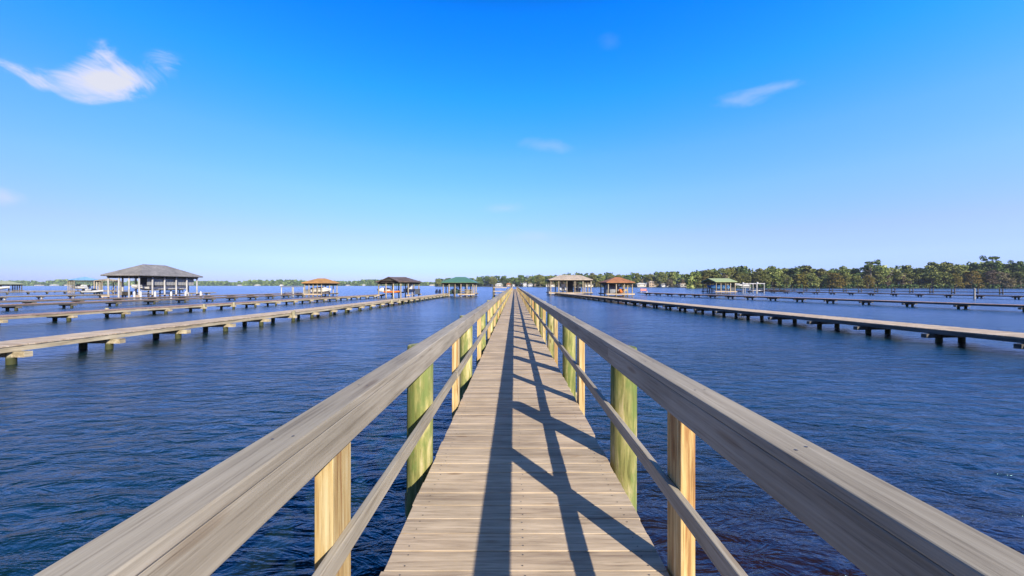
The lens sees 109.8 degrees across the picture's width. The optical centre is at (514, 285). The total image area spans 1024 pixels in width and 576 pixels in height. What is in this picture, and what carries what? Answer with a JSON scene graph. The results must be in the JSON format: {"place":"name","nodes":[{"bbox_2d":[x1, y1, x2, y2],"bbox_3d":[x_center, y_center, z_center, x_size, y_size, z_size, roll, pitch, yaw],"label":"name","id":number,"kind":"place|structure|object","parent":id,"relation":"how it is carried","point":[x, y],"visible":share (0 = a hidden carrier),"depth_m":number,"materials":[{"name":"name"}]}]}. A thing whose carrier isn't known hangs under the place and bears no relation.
{"place":"outdoors","nodes":[
{"label":"outdoors","id":0,"kind":"place"},
{"bbox_2d":[437,285,534,286],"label":"bank","id":1,"kind":"structure","parent":0,"point":[490,286],"depth_m":691.28,"materials":[{"name":"green plant"}]},
{"bbox_2d":[479,276,488,285],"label":"tree","id":2,"kind":"object","parent":1,"relation":"on","point":[485,278],"visible":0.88,"depth_m":707.31,"materials":[{"name":"green plant"}]},
{"bbox_2d":[488,276,497,284],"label":"tree","id":3,"kind":"object","parent":1,"relation":"on","point":[493,281],"visible":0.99,"depth_m":696.91,"materials":[{"name":"green plant"}]},
{"bbox_2d":[498,277,508,285],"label":"tree","id":4,"kind":"object","parent":1,"relation":"on","point":[502,279],"visible":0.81,"depth_m":690.05,"materials":[{"name":"green plant"}]},
{"bbox_2d":[435,272,576,285],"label":"woodland","id":5,"kind":"object","parent":1,"relation":"on","point":[496,277],"visible":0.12,"depth_m":718.27,"materials":[{"name":"green plant"}]},
{"bbox_2d":[515,275,525,285],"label":"tree","id":6,"kind":"object","parent":1,"relation":"on","point":[521,278],"visible":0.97,"depth_m":673.48,"materials":[{"name":"green plant"}]},
{"bbox_2d":[0,285,1023,575],"bbox_3d":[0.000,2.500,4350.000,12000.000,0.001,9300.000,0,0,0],"label":"lake water","id":7,"kind":"structure","parent":0,"point":[96,439],"depth_m":7.68,"materials":[{"name":"blue liquid"}]},
{"bbox_2d":[0,281,24,291],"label":"boathouse","id":8,"kind":"object","parent":7,"relation":"in","point":[8,283],"visible":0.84,"depth_m":134.94,"materials":[{"name":"wood"}]},
{"bbox_2d":[0,291,112,293],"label":"dock","id":9,"kind":"object","parent":7,"relation":"in","point":[47,292],"visible":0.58,"depth_m":104.91,"materials":[{"name":"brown wood"}]},
{"bbox_2d":[67,277,100,293],"bbox_3d":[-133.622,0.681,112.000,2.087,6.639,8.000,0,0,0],"label":"boathouse","id":10,"kind":"object","parent":7,"relation":"in","point":[83,279],"visible":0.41,"depth_m":109.93,"materials":[{"name":"blue metal"}]},
{"bbox_2d":[70,284,91,288],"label":"motor boat","id":11,"kind":"object","parent":10,"relation":"in","point":[79,286],"visible":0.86,"depth_m":110.39,"materials":[{"name":"white paint"}]},
{"bbox_2d":[81,289,102,293],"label":"motor boat","id":12,"kind":"object","parent":7,"relation":"on","point":[83,291],"visible":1,"depth_m":102.47,"materials":[{"name":"white paint"}]},
{"bbox_2d":[93,279,121,293],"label":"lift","id":13,"kind":"object","parent":7,"relation":"in","point":[102,282],"visible":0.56,"depth_m":106.85,"materials":[{"name":"grey wood"}]},
{"bbox_2d":[0,292,215,299],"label":"dock","id":14,"kind":"object","parent":7,"relation":"in","point":[44,296],"visible":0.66,"depth_m":69.51,"materials":[{"name":"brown wood"}]},
{"bbox_2d":[100,264,202,297],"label":"boathouse","id":15,"kind":"object","parent":7,"relation":"in","point":[155,275],"visible":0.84,"depth_m":72.50,"materials":[{"name":"grey wood"}]},
{"bbox_2d":[131,283,185,291],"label":"motor boat","id":16,"kind":"object","parent":15,"relation":"in","point":[145,286],"visible":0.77,"depth_m":73.67,"materials":[{"name":"white plastic"}]},
{"bbox_2d":[0,294,304,309],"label":"dock","id":17,"kind":"object","parent":7,"relation":"in","point":[62,304],"visible":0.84,"depth_m":44.91,"materials":[{"name":"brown wood"}]},
{"bbox_2d":[0,292,328,303],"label":"dock","id":18,"kind":"object","parent":7,"relation":"in","point":[36,301],"visible":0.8,"depth_m":55.01,"materials":[{"name":"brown wood"}]},
{"bbox_2d":[0,294,383,322],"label":"dock","id":19,"kind":"object","parent":7,"relation":"in","point":[67,315],"visible":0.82,"depth_m":31.33,"materials":[{"name":"grey wood"}]},
{"bbox_2d":[0,294,449,364],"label":"dock","id":20,"kind":"object","parent":7,"relation":"in","point":[11,351],"visible":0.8,"depth_m":16.41,"materials":[{"name":"grey wood"}]},
{"bbox_2d":[280,285,303,295],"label":"boat lift","id":21,"kind":"object","parent":7,"relation":"in","point":[292,292],"visible":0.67,"depth_m":82.73,"materials":[{"name":"metal"}]},
{"bbox_2d":[301,278,339,295],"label":"boathouse","id":22,"kind":"object","parent":7,"relation":"in","point":[320,281],"visible":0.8,"depth_m":81.75,"materials":[{"name":"orange"}]},
{"bbox_2d":[310,287,330,292],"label":"covered boat","id":23,"kind":"object","parent":22,"relation":"in","point":[324,289],"visible":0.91,"depth_m":81.76,"materials":[{"name":"white fabric"}]},
{"bbox_2d":[375,277,420,297],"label":"boathouse","id":24,"kind":"object","parent":7,"relation":"in","point":[396,280],"visible":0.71,"depth_m":72.50,"materials":[{"name":"brown"}]},
{"bbox_2d":[403,282,414,294],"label":"motor boat","id":25,"kind":"object","parent":24,"relation":"in","point":[411,289],"visible":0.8,"depth_m":73.47,"materials":[{"name":"white plastic"}]},
{"bbox_2d":[440,277,477,295],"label":"boathouse","id":26,"kind":"object","parent":7,"relation":"in","point":[457,282],"visible":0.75,"depth_m":81.19,"materials":[{"name":"green metal"}]},
{"bbox_2d":[493,285,506,296],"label":"side platform","id":27,"kind":"structure","parent":7,"relation":"in","point":[494,291],"depth_m":75.81,"materials":[{"name":"grey wood"}]},
{"bbox_2d":[34,286,1023,575],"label":"wooden pier","id":28,"kind":"structure","parent":7,"relation":"in","point":[520,474],"depth_m":1.93,"materials":[{"name":"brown wood"}]},
{"bbox_2d":[546,275,592,294],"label":"boathouse","id":29,"kind":"object","parent":7,"relation":"in","point":[570,279],"visible":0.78,"depth_m":95.97,"materials":[{"name":"beige wood"}]},
{"bbox_2d":[598,277,634,295],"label":"boathouse","id":30,"kind":"object","parent":7,"relation":"in","point":[618,280],"visible":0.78,"depth_m":82.46,"materials":[{"name":"orange"}]},
{"bbox_2d":[604,284,618,292],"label":"covered boat","id":31,"kind":"object","parent":30,"relation":"on","point":[612,288],"visible":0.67,"depth_m":84.23,"materials":[{"name":"grey fabric"}]},
{"bbox_2d":[701,278,736,292],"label":"boathouse","id":32,"kind":"object","parent":7,"relation":"in","point":[720,281],"visible":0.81,"depth_m":116.50,"materials":[{"name":"green metal"}]},
{"bbox_2d":[707,284,729,288],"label":"motor boat","id":33,"kind":"object","parent":32,"relation":"in","point":[713,286],"visible":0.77,"depth_m":115.64,"materials":[{"name":"blue plastic"}]},
{"bbox_2d":[749,282,764,292],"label":"boat lift","id":34,"kind":"object","parent":7,"relation":"in","point":[756,283],"visible":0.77,"depth_m":110.88,"materials":[{"name":"metal"}]},
{"bbox_2d":[555,293,1023,348],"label":"dock","id":35,"kind":"object","parent":7,"relation":"in","point":[938,333],"visible":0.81,"depth_m":19.01,"materials":[{"name":"grey wood"}]},
{"bbox_2d":[638,292,1023,311],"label":"dock","id":36,"kind":"object","parent":7,"relation":"in","point":[913,303],"visible":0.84,"depth_m":46.66,"materials":[{"name":"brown wood"}]},
{"bbox_2d":[736,290,1023,298],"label":"dock","id":37,"kind":"object","parent":7,"relation":"in","point":[921,295],"visible":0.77,"depth_m":82.94,"materials":[{"name":"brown wood"}]},
{"bbox_2d":[748,287,1023,293],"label":"dock","id":38,"kind":"object","parent":7,"relation":"in","point":[909,291],"visible":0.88,"depth_m":117.90,"materials":[{"name":"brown wood"}]},
{"bbox_2d":[0,0,1023,284],"label":"sky","id":39,"kind":"structure","parent":0,"point":[214,140],"materials":[{"name":"blue"}]},
{"bbox_2d":[535,286,677,286],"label":"bank","id":40,"kind":"structure","parent":0,"point":[596,286],"depth_m":534.45,"materials":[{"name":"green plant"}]},
{"bbox_2d":[533,274,544,284],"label":"tree","id":41,"kind":"object","parent":40,"relation":"on","point":[539,279],"visible":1,"depth_m":564.32,"materials":[{"name":"green plant"}]},
{"bbox_2d":[585,273,596,283],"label":"tree","id":42,"kind":"object","parent":40,"relation":"on","point":[593,276],"visible":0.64,"depth_m":534.38,"materials":[{"name":"green plant"}]},
{"bbox_2d":[596,273,604,283],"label":"tree","id":43,"kind":"object","parent":40,"relation":"on","point":[602,276],"visible":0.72,"depth_m":528.87,"materials":[{"name":"green plant"}]},
{"bbox_2d":[535,268,717,285],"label":"woodland","id":44,"kind":"object","parent":40,"relation":"on","point":[677,274],"visible":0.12,"depth_m":529.89,"materials":[{"name":"green plant"}]},
{"bbox_2d":[634,273,639,282],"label":"tree","id":45,"kind":"object","parent":40,"relation":"on","point":[636,278],"visible":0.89,"depth_m":508.86,"materials":[{"name":"green plant"}]},
{"bbox_2d":[643,273,655,281],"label":"tree","id":46,"kind":"object","parent":40,"relation":"on","point":[650,277],"visible":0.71,"depth_m":505.01,"materials":[{"name":"green plant"}]},
{"bbox_2d":[647,281,659,286],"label":"house","id":47,"kind":"structure","parent":40,"relation":"on","point":[650,284],"depth_m":496.33,"materials":[{"name":"beige paint"}]},
{"bbox_2d":[655,272,667,283],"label":"tree","id":48,"kind":"object","parent":40,"relation":"on","point":[662,277],"visible":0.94,"depth_m":492.99,"materials":[{"name":"green plant"}]},
{"bbox_2d":[668,271,677,286],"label":"tree","id":49,"kind":"object","parent":40,"relation":"on","point":[672,276],"visible":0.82,"depth_m":488.46,"materials":[{"name":"green plant"}]},
{"bbox_2d":[685,286,1019,287],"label":"bank","id":50,"kind":"structure","parent":0,"point":[829,287],"depth_m":319.60,"materials":[{"name":"green plant"}]},
{"bbox_2d":[693,276,701,286],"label":"tree","id":51,"kind":"object","parent":50,"relation":"on","point":[698,278],"visible":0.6,"depth_m":333.50,"materials":[{"name":"green plant"}]},
{"bbox_2d":[698,277,712,287],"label":"tree","id":52,"kind":"object","parent":50,"relation":"on","point":[703,278],"visible":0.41,"depth_m":333.10,"materials":[{"name":"green plant"}]},
{"bbox_2d":[698,270,717,284],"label":"tree","id":53,"kind":"object","parent":50,"relation":"on","point":[707,273],"visible":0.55,"depth_m":340.14,"materials":[{"name":"green plant"}]},
{"bbox_2d":[713,267,732,277],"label":"tree","id":54,"kind":"object","parent":50,"relation":"on","point":[725,271],"visible":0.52,"depth_m":334.38,"materials":[{"name":"green plant"}]},
{"bbox_2d":[723,267,744,278],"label":"tree","id":55,"kind":"object","parent":50,"relation":"on","point":[732,271],"visible":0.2,"depth_m":337.79,"materials":[{"name":"green plant"}]},
{"bbox_2d":[731,274,743,284],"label":"tree","id":56,"kind":"object","parent":50,"relation":"on","point":[736,277],"visible":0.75,"depth_m":327.36,"materials":[{"name":"green plant"}]},
{"bbox_2d":[736,268,747,276],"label":"tree","id":57,"kind":"object","parent":50,"relation":"on","point":[739,270],"visible":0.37,"depth_m":339.03,"materials":[{"name":"green plant"}]},
{"bbox_2d":[751,275,763,286],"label":"tree","id":58,"kind":"object","parent":50,"relation":"on","point":[757,278],"visible":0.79,"depth_m":324.21,"materials":[{"name":"green plant"}]},
{"bbox_2d":[746,268,769,282],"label":"tree","id":59,"kind":"object","parent":50,"relation":"on","point":[760,271],"visible":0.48,"depth_m":331.09,"materials":[{"name":"green plant"}]},
{"bbox_2d":[760,275,772,287],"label":"tree","id":60,"kind":"object","parent":50,"relation":"on","point":[767,281],"visible":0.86,"depth_m":323.51,"materials":[{"name":"green plant"}]},
{"bbox_2d":[764,265,782,286],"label":"tree","id":61,"kind":"object","parent":50,"relation":"on","point":[773,271],"visible":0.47,"depth_m":332.50,"materials":[{"name":"green plant"}]},
{"bbox_2d":[770,273,785,286],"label":"tree","id":62,"kind":"object","parent":50,"relation":"on","point":[778,281],"visible":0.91,"depth_m":324.00,"materials":[{"name":"green plant"}]},
{"bbox_2d":[781,268,791,281],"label":"tree","id":63,"kind":"object","parent":50,"relation":"on","point":[783,271],"visible":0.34,"depth_m":333.63,"materials":[{"name":"green plant"}]},
{"bbox_2d":[782,275,793,287],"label":"tree","id":64,"kind":"object","parent":50,"relation":"on","point":[787,282],"visible":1,"depth_m":321.81,"materials":[{"name":"green plant"}]},
{"bbox_2d":[787,268,801,284],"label":"tree","id":65,"kind":"object","parent":50,"relation":"on","point":[794,271],"visible":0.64,"depth_m":327.57,"materials":[{"name":"green plant"}]},
{"bbox_2d":[790,274,808,286],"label":"tree","id":66,"kind":"object","parent":50,"relation":"on","point":[800,278],"visible":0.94,"depth_m":321.21,"materials":[{"name":"green plant"}]},
{"bbox_2d":[800,265,813,283],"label":"tree","id":67,"kind":"object","parent":50,"relation":"on","point":[805,270],"visible":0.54,"depth_m":327.66,"materials":[{"name":"green plant"}]},
{"bbox_2d":[802,273,822,286],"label":"tree","id":68,"kind":"object","parent":50,"relation":"on","point":[811,277],"visible":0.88,"depth_m":318.45,"materials":[{"name":"green plant"}]},
{"bbox_2d":[814,268,829,282],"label":"tree","id":69,"kind":"object","parent":50,"relation":"on","point":[820,271],"visible":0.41,"depth_m":328.26,"materials":[{"name":"green plant"}]},
{"bbox_2d":[819,275,832,284],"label":"tree","id":70,"kind":"object","parent":50,"relation":"on","point":[824,277],"visible":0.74,"depth_m":318.79,"materials":[{"name":"green plant"}]},
{"bbox_2d":[821,273,846,287],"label":"tree","id":71,"kind":"object","parent":50,"relation":"on","point":[834,277],"visible":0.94,"depth_m":313.08,"materials":[{"name":"green plant"}]},
{"bbox_2d":[835,266,852,278],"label":"tree","id":72,"kind":"object","parent":50,"relation":"on","point":[842,270],"visible":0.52,"depth_m":321.17,"materials":[{"name":"green plant"}]},
{"bbox_2d":[685,261,1007,287],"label":"woodland","id":73,"kind":"object","parent":50,"relation":"on","point":[688,283],"visible":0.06,"depth_m":342.68,"materials":[{"name":"green plant"}]},
{"bbox_2d":[841,274,851,286],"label":"tree","id":74,"kind":"object","parent":50,"relation":"on","point":[846,278],"visible":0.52,"depth_m":315.28,"materials":[{"name":"green plant"}]},
{"bbox_2d":[850,268,862,284],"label":"tree","id":75,"kind":"object","parent":50,"relation":"on","point":[855,271],"visible":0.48,"depth_m":323.45,"materials":[{"name":"green plant"}]},
{"bbox_2d":[850,275,865,287],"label":"tree","id":76,"kind":"object","parent":50,"relation":"on","point":[857,279],"visible":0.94,"depth_m":313.08,"materials":[{"name":"green plant"}]},
{"bbox_2d":[694,282,1023,287],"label":"undergrowth","id":77,"kind":"object","parent":50,"relation":"on","point":[902,286],"visible":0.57,"depth_m":310.61,"materials":[{"name":"green plant"}]},
{"bbox_2d":[740,274,751,282],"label":"tree","id":78,"kind":"object","parent":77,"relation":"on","point":[748,278],"visible":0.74,"depth_m":326.67,"materials":[{"name":"green plant"}]},
{"bbox_2d":[862,275,874,287],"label":"tree","id":79,"kind":"object","parent":77,"relation":"on","point":[866,281],"visible":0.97,"depth_m":310.38,"materials":[{"name":"green plant"}]},
{"bbox_2d":[859,259,880,281],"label":"tree","id":80,"kind":"object","parent":50,"relation":"on","point":[870,266],"visible":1,"depth_m":316.18,"materials":[{"name":"green plant"}]},
{"bbox_2d":[871,271,886,283],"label":"tree","id":81,"kind":"object","parent":50,"relation":"on","point":[880,279],"visible":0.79,"depth_m":314.88,"materials":[{"name":"green plant"}]},
{"bbox_2d":[871,265,891,284],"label":"tree","id":82,"kind":"object","parent":50,"relation":"on","point":[883,270],"visible":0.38,"depth_m":317.07,"materials":[{"name":"green plant"}]},
{"bbox_2d":[883,275,891,285],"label":"tree","id":83,"kind":"object","parent":50,"relation":"on","point":[888,282],"visible":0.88,"depth_m":316.08,"materials":[{"name":"green plant"}]},
{"bbox_2d":[887,267,905,284],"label":"tree","id":84,"kind":"object","parent":50,"relation":"on","point":[894,277],"visible":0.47,"depth_m":318.62,"materials":[{"name":"green plant"}]},
{"bbox_2d":[896,273,906,284],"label":"tree","id":85,"kind":"object","parent":50,"relation":"on","point":[902,281],"visible":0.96,"depth_m":314.59,"materials":[{"name":"green plant"}]},
{"bbox_2d":[901,264,917,283],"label":"tree","id":86,"kind":"object","parent":50,"relation":"on","point":[906,268],"visible":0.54,"depth_m":318.65,"materials":[{"name":"green plant"}]},
{"bbox_2d":[901,273,923,286],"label":"tree","id":87,"kind":"object","parent":50,"relation":"on","point":[912,276],"visible":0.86,"depth_m":312.76,"materials":[{"name":"green plant"}]},
{"bbox_2d":[913,268,927,283],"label":"tree","id":88,"kind":"object","parent":50,"relation":"on","point":[919,271],"visible":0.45,"depth_m":319.15,"materials":[{"name":"green plant"}]},
{"bbox_2d":[912,274,932,286],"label":"tree","id":89,"kind":"object","parent":50,"relation":"on","point":[918,279],"visible":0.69,"depth_m":314.13,"materials":[{"name":"green plant"}]},
{"bbox_2d":[922,272,943,287],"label":"tree","id":90,"kind":"object","parent":50,"relation":"on","point":[937,279],"visible":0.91,"depth_m":307.42,"materials":[{"name":"green plant"}]},
{"bbox_2d":[925,262,940,283],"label":"tree","id":91,"kind":"object","parent":50,"relation":"on","point":[933,268],"visible":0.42,"depth_m":316.77,"materials":[{"name":"green plant"}]},
{"bbox_2d":[932,271,955,287],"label":"tree","id":92,"kind":"object","parent":50,"relation":"on","point":[945,276],"visible":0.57,"depth_m":306.37,"materials":[{"name":"green plant"}]},
{"bbox_2d":[937,262,968,279],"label":"tree","id":93,"kind":"object","parent":50,"relation":"on","point":[944,267],"visible":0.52,"depth_m":312.15,"materials":[{"name":"green plant"}]},
{"bbox_2d":[949,274,964,287],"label":"tree","id":94,"kind":"object","parent":50,"relation":"on","point":[958,281],"visible":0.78,"depth_m":304.72,"materials":[{"name":"green plant"}]},
{"bbox_2d":[949,264,974,284],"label":"tree","id":95,"kind":"object","parent":50,"relation":"on","point":[963,266],"visible":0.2,"depth_m":314.88,"materials":[{"name":"green plant"}]},
{"bbox_2d":[962,271,985,287],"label":"tree","id":96,"kind":"object","parent":50,"relation":"on","point":[971,276],"visible":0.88,"depth_m":304.31,"materials":[{"name":"green plant"}]},
{"bbox_2d":[967,263,983,278],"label":"tree","id":97,"kind":"object","parent":50,"relation":"on","point":[975,266],"visible":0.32,"depth_m":315.90,"materials":[{"name":"green plant"}]},
{"bbox_2d":[972,269,989,285],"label":"tree","id":98,"kind":"object","parent":50,"relation":"on","point":[981,271],"visible":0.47,"depth_m":309.37,"materials":[{"name":"green plant"}]},
{"bbox_2d":[982,270,998,285],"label":"tree","id":99,"kind":"object","parent":50,"relation":"on","point":[989,279],"visible":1,"depth_m":304.36,"materials":[{"name":"green plant"}]},
{"bbox_2d":[979,255,1005,268],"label":"tree","id":100,"kind":"object","parent":50,"relation":"on","point":[998,263],"visible":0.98,"depth_m":311.32,"materials":[{"name":"green plant"}]},
{"bbox_2d":[981,262,1009,281],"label":"tree","id":101,"kind":"object","parent":50,"relation":"on","point":[986,268],"visible":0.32,"depth_m":309.82,"materials":[{"name":"green plant"}]},
{"bbox_2d":[991,272,1016,287],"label":"tree","id":102,"kind":"object","parent":50,"relation":"on","point":[1011,282],"visible":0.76,"depth_m":302.62,"materials":[{"name":"green plant"}]},
{"bbox_2d":[996,264,1021,280],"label":"tree","id":103,"kind":"object","parent":50,"relation":"on","point":[1009,267],"visible":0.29,"depth_m":310.18,"materials":[{"name":"green plant"}]},
{"bbox_2d":[1003,274,1017,287],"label":"tree","id":104,"kind":"object","parent":50,"relation":"on","point":[1011,276],"visible":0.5,"depth_m":304.75,"materials":[{"name":"green plant"}]},
{"bbox_2d":[1008,260,1023,270],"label":"tree","id":105,"kind":"object","parent":50,"relation":"on","point":[1019,267],"visible":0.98,"depth_m":307.02,"materials":[{"name":"green plant"}]},
{"bbox_2d":[1013,271,1023,287],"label":"tree","id":106,"kind":"object","parent":50,"relation":"on","point":[1019,274],"visible":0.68,"depth_m":303.62,"materials":[{"name":"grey plant"}]},
{"bbox_3d":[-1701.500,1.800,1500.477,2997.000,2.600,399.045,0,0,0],"label":"far bank","id":107,"kind":"structure","parent":0,"visible":0},
{"bbox_2d":[1,279,441,285],"bbox_3d":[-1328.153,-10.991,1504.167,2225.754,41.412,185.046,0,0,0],"label":"woodland","id":108,"kind":"object","parent":107,"relation":"on","point":[272,282],"visible":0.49,"depth_m":1524.46,"materials":[{"name":"green plant"}]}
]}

